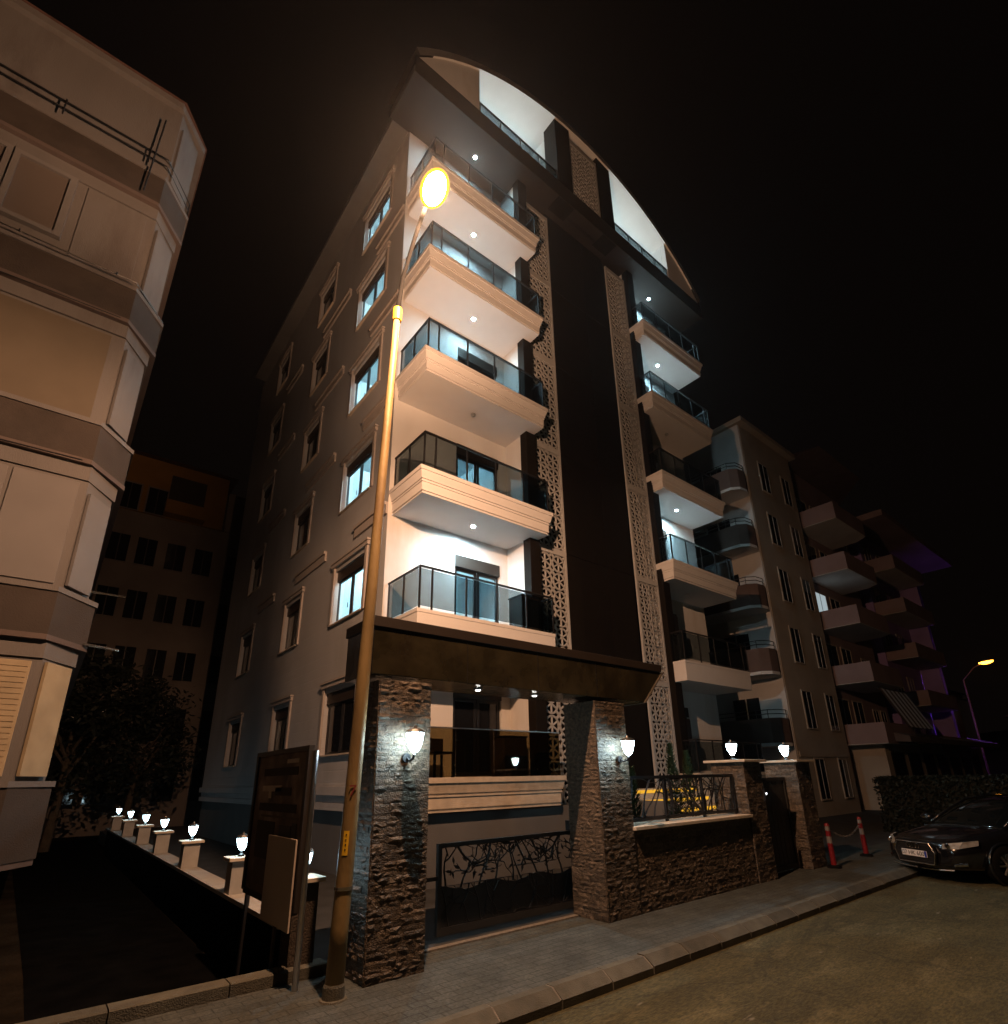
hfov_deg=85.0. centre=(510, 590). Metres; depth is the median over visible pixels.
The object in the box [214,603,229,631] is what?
window
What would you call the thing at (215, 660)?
window
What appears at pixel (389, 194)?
window
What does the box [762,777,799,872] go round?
pedestrian door
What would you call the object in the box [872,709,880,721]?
window
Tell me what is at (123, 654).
window
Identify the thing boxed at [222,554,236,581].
window
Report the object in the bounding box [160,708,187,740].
window
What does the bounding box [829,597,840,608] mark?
window
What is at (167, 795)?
window
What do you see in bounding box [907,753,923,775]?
shop window
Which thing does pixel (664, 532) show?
balcony door
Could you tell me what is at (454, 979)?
pavement
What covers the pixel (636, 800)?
conifer shrub
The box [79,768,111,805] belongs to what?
window
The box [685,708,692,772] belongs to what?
balcony door
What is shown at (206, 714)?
window
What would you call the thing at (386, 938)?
stone pillar
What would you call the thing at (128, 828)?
wall post
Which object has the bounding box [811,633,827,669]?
window
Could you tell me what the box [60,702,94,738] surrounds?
window
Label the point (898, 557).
neighbour building
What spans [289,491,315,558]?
window
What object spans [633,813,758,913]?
boundary wall
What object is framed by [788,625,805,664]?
window
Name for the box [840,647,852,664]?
window
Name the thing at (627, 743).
lantern
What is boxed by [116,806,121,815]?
lantern
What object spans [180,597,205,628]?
window
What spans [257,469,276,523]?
window
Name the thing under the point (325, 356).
window
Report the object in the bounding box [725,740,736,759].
lantern
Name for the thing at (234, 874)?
wall post
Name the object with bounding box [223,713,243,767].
window
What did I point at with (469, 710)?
balcony door
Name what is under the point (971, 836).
parked car
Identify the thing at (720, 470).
balcony door
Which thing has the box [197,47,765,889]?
apartment building
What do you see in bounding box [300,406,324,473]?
window
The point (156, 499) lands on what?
window
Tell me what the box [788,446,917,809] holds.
neighbour building
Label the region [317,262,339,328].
window
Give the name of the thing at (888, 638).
window
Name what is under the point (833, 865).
bollard
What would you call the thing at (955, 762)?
shop window
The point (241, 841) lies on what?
lantern
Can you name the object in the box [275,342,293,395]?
window
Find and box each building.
[0,0,206,870]
[40,449,245,838]
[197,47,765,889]
[683,416,860,817]
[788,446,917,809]
[848,509,971,756]
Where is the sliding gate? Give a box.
[427,820,573,937]
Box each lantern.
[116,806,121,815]
[128,809,134,819]
[143,812,150,824]
[161,816,169,830]
[189,821,198,839]
[236,832,247,856]
[309,848,313,865]
[402,726,424,762]
[617,736,634,762]
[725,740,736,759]
[778,743,788,759]
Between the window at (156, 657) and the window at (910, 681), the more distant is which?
the window at (910, 681)
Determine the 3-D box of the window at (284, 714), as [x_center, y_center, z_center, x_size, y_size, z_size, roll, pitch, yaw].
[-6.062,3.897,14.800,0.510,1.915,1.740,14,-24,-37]
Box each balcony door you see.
[453,693,501,751]
[454,554,499,622]
[456,443,497,490]
[458,347,496,379]
[654,454,657,471]
[663,530,667,559]
[673,614,679,659]
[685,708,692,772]
[699,466,722,480]
[706,517,731,534]
[723,632,751,653]
[724,573,741,585]
[732,696,763,720]
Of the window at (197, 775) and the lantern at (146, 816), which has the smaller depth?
the lantern at (146, 816)
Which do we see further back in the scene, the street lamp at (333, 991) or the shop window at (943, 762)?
the shop window at (943, 762)
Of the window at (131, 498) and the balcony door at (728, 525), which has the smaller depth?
the balcony door at (728, 525)
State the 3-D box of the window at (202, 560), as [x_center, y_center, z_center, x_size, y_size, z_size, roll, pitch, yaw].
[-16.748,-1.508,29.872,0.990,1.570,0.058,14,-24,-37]
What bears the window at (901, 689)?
in the neighbour building at (898, 557)
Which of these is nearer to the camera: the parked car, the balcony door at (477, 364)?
the parked car
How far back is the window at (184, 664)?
28.03 m
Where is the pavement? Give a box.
[121,841,908,1023]
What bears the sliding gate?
attached to the stone pillar at (605, 881)
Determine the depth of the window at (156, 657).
27.28 m
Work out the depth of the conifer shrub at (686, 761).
11.52 m
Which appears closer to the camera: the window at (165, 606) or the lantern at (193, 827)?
the lantern at (193, 827)
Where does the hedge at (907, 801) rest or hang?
on the pavement
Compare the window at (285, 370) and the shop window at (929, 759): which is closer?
the window at (285, 370)
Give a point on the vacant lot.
(11, 995)
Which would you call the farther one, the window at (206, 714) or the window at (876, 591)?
the window at (876, 591)
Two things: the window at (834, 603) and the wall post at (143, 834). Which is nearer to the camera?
the wall post at (143, 834)
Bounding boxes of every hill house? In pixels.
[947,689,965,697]
[953,697,982,756]
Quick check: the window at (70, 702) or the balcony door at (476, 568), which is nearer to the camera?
the balcony door at (476, 568)
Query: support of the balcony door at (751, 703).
in the neighbour building at (769, 617)
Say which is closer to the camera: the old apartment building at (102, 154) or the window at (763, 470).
the old apartment building at (102, 154)
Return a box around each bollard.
[824,823,841,868]
[857,817,873,856]
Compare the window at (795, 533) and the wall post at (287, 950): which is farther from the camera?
the window at (795, 533)
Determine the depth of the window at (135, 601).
27.38 m
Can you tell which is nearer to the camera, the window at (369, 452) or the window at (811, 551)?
the window at (369, 452)
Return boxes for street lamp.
[318,168,449,1004]
[963,659,993,774]
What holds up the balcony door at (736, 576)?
in the neighbour building at (769, 617)
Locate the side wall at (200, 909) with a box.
[103,828,280,976]
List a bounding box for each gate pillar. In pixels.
[703,759,777,883]
[760,760,827,869]
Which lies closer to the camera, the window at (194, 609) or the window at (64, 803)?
the window at (64, 803)
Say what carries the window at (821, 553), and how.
in the neighbour building at (824, 482)
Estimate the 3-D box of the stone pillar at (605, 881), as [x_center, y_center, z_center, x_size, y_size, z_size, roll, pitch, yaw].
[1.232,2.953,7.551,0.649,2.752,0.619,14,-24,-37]
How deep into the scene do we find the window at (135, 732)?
26.26 m
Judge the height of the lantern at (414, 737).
0.354 m
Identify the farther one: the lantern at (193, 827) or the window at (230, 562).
the window at (230, 562)
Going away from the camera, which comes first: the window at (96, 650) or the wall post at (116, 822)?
the wall post at (116, 822)
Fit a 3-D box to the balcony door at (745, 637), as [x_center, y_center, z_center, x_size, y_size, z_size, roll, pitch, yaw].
[10.211,2.940,24.566,0.048,1.950,1.300,14,-24,-37]
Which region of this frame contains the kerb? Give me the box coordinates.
[424,864,936,1023]
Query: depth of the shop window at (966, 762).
32.74 m
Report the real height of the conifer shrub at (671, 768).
2.310 m
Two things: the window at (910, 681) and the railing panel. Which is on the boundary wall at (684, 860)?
the railing panel
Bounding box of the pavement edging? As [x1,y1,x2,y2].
[16,958,326,1023]
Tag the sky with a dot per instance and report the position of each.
(827, 179)
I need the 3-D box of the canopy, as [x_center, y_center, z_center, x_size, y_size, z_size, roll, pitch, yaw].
[0.281,1.121,7.436,4.980,0.638,0.715,14,-24,-37]
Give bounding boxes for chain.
[830,823,859,837]
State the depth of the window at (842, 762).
24.11 m
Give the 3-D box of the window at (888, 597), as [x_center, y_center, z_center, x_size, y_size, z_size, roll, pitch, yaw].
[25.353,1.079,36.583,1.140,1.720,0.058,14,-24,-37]
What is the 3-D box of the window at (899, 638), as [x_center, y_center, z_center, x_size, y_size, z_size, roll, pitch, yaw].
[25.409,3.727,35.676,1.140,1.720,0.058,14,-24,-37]
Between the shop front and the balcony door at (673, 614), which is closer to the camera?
the balcony door at (673, 614)
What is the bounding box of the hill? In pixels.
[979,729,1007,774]
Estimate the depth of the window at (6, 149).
9.15 m
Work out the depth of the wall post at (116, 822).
17.39 m
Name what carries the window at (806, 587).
in the neighbour building at (769, 617)
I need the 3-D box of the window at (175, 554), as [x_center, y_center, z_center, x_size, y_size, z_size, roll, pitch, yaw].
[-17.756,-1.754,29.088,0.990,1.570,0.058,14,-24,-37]
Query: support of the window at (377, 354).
in the apartment building at (547, 435)
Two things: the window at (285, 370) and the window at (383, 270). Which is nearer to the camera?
the window at (383, 270)
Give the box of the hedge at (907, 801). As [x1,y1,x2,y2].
[872,773,1007,832]
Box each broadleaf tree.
[37,645,165,851]
[63,667,208,829]
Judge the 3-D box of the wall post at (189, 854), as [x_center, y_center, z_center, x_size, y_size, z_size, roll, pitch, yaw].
[-5.390,4.418,9.231,0.340,0.413,0.340,14,-24,-37]
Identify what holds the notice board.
on the pavement
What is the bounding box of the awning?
[876,687,933,729]
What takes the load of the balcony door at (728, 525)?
in the neighbour building at (769, 617)
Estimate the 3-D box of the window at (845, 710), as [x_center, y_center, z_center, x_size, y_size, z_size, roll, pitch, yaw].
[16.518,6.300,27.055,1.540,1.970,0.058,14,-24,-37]
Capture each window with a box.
[0,139,15,184]
[0,146,78,240]
[48,768,80,806]
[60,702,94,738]
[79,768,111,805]
[81,641,108,672]
[93,583,120,616]
[96,705,124,738]
[104,530,132,562]
[110,644,138,675]
[115,768,146,804]
[119,480,143,510]
[120,588,149,620]
[129,706,157,739]
[132,535,159,567]
[140,647,168,679]
[143,486,169,516]
[148,769,177,802]
[151,593,178,624]
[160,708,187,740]
[161,542,187,572]
[170,650,197,682]
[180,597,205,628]
[187,768,204,801]
[190,547,214,577]
[197,709,213,740]
[206,654,221,684]
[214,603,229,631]
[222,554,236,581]
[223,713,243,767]
[235,623,255,677]
[247,542,266,597]
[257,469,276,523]
[267,403,285,457]
[267,695,293,751]
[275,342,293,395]
[278,586,304,654]
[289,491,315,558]
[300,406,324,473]
[309,330,332,397]
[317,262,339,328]
[317,675,355,756]
[328,537,370,626]
[338,423,378,515]
[347,325,384,417]
[354,240,390,331]
[361,164,395,255]
[757,461,772,496]
[766,512,782,548]
[777,567,793,604]
[780,476,793,508]
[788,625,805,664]
[790,525,804,558]
[795,496,806,512]
[800,577,815,612]
[800,689,818,729]
[805,542,817,560]
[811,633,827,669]
[813,758,832,800]
[815,591,828,611]
[818,550,827,556]
[824,693,840,731]
[826,642,840,665]
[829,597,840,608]
[837,697,853,724]
[837,758,854,798]
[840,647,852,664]
[851,700,866,723]
[862,546,871,560]
[872,586,881,602]
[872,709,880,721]
[879,710,887,721]
[885,593,891,599]
[885,634,892,645]
[891,752,908,776]
[895,634,903,644]
[898,677,904,691]
[906,677,915,690]
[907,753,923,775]
[919,728,926,733]
[923,753,937,774]
[936,754,950,775]
[950,757,962,775]
[961,756,973,774]
[971,755,983,775]
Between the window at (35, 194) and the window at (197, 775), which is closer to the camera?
the window at (35, 194)
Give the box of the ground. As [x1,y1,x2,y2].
[84,779,1005,853]
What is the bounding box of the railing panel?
[630,774,737,821]
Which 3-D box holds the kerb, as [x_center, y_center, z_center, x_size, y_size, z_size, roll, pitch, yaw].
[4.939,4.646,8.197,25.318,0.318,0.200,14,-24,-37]
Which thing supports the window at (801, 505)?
in the neighbour building at (824, 482)
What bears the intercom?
attached to the gate pillar at (748, 781)
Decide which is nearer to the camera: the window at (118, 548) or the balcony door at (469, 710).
the balcony door at (469, 710)
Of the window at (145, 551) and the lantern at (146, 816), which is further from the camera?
the window at (145, 551)
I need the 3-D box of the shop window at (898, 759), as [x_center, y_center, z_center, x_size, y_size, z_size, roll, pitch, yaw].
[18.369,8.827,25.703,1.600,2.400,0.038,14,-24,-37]
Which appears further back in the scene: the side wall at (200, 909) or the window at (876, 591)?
the window at (876, 591)
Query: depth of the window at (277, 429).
22.21 m
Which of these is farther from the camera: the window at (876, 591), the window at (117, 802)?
the window at (876, 591)
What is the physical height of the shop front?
3.550 m
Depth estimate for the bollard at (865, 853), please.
11.68 m
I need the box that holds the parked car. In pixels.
[888,794,1007,886]
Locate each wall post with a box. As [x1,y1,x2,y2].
[110,815,124,829]
[121,819,137,836]
[135,824,153,843]
[152,830,173,853]
[178,839,204,868]
[223,854,244,894]
[278,873,325,967]
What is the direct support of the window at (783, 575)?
in the neighbour building at (769, 617)
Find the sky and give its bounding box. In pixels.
[27,0,1007,732]
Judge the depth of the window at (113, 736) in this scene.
25.60 m
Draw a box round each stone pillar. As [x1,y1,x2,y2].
[345,679,431,987]
[563,700,640,923]
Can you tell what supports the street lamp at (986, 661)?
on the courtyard
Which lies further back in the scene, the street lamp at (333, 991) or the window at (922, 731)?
the window at (922, 731)
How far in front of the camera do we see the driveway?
7.60 m
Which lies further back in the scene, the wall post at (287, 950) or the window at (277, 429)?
the window at (277, 429)
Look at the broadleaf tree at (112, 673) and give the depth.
19.59 m
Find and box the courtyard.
[98,810,898,961]
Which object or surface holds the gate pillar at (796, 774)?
on the pavement
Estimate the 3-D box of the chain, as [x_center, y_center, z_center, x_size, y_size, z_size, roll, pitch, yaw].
[6.823,4.879,11.162,2.116,0.247,0.036,16,-25,-41]
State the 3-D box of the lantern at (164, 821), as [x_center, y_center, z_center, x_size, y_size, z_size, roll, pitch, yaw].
[-7.165,4.821,11.388,0.162,0.290,0.160,14,-24,-37]
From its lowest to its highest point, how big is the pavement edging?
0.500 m
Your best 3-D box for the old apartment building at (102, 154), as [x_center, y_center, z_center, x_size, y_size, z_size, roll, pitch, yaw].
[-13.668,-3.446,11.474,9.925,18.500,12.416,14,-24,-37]
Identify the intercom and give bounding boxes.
[762,789,768,800]
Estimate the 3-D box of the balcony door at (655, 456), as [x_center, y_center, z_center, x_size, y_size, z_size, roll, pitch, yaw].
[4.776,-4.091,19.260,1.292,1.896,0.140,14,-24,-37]
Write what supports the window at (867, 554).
in the neighbour building at (898, 557)
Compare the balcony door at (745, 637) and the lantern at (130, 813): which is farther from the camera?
the balcony door at (745, 637)
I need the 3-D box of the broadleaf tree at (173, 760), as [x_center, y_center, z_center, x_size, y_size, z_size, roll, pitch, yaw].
[-15.733,6.658,23.165,5.229,7.055,4.853,14,-24,-37]
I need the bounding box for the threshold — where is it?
[424,914,578,953]
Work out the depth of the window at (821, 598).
29.07 m
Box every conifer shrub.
[629,765,643,821]
[663,742,688,818]
[679,750,700,816]
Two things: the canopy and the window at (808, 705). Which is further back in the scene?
the window at (808, 705)
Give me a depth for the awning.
25.58 m
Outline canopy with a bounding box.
[345,615,662,705]
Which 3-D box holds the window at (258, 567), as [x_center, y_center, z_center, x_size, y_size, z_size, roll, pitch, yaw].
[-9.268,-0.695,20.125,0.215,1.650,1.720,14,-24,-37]
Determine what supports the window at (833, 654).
in the neighbour building at (824, 482)
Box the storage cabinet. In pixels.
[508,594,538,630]
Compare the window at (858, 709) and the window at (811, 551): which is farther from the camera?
the window at (811, 551)
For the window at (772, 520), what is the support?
in the neighbour building at (769, 617)
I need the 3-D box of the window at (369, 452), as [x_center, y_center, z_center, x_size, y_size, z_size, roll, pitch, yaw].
[-3.827,-2.960,13.848,0.230,1.650,2.100,14,-24,-37]
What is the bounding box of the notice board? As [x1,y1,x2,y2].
[235,745,318,992]
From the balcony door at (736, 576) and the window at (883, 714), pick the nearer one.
the balcony door at (736, 576)
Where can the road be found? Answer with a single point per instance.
(931, 947)
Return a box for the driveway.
[12,839,228,1021]
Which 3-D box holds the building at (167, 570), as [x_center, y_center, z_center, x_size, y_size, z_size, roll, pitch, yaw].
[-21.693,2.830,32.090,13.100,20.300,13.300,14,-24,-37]
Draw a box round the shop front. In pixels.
[849,732,1000,809]
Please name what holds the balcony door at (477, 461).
in the apartment building at (547, 435)
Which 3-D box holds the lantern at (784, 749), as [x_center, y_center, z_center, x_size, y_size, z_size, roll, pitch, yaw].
[5.594,3.286,11.221,0.208,0.350,0.205,14,-24,-37]
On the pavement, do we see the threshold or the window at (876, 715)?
the threshold
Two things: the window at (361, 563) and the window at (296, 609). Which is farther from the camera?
the window at (296, 609)
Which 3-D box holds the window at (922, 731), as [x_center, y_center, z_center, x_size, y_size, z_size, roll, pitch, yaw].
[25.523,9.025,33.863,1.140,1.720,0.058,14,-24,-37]
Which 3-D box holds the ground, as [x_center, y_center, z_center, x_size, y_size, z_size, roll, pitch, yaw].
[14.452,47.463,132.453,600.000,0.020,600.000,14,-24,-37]
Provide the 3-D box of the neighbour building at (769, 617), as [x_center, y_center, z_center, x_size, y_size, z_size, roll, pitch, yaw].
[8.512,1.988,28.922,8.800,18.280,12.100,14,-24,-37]
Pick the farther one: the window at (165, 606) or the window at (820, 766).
the window at (165, 606)
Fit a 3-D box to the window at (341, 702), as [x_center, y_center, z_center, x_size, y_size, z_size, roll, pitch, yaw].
[-3.711,2.715,11.902,0.215,1.650,2.100,14,-24,-37]
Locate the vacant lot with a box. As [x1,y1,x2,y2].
[0,836,228,1023]
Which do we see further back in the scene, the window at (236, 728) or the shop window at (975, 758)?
the shop window at (975, 758)
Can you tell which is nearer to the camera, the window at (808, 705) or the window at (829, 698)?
the window at (808, 705)
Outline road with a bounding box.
[526,870,1007,1023]
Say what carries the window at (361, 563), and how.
in the apartment building at (547, 435)
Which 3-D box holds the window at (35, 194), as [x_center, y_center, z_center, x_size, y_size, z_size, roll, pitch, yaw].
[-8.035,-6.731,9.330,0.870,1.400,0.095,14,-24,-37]
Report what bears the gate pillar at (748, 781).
on the pavement
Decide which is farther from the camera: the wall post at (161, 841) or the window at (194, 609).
the window at (194, 609)
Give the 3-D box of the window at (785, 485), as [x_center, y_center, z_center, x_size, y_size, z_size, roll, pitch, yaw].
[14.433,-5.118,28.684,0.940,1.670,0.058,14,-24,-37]
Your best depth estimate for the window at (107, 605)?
26.69 m
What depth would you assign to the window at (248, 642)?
19.32 m

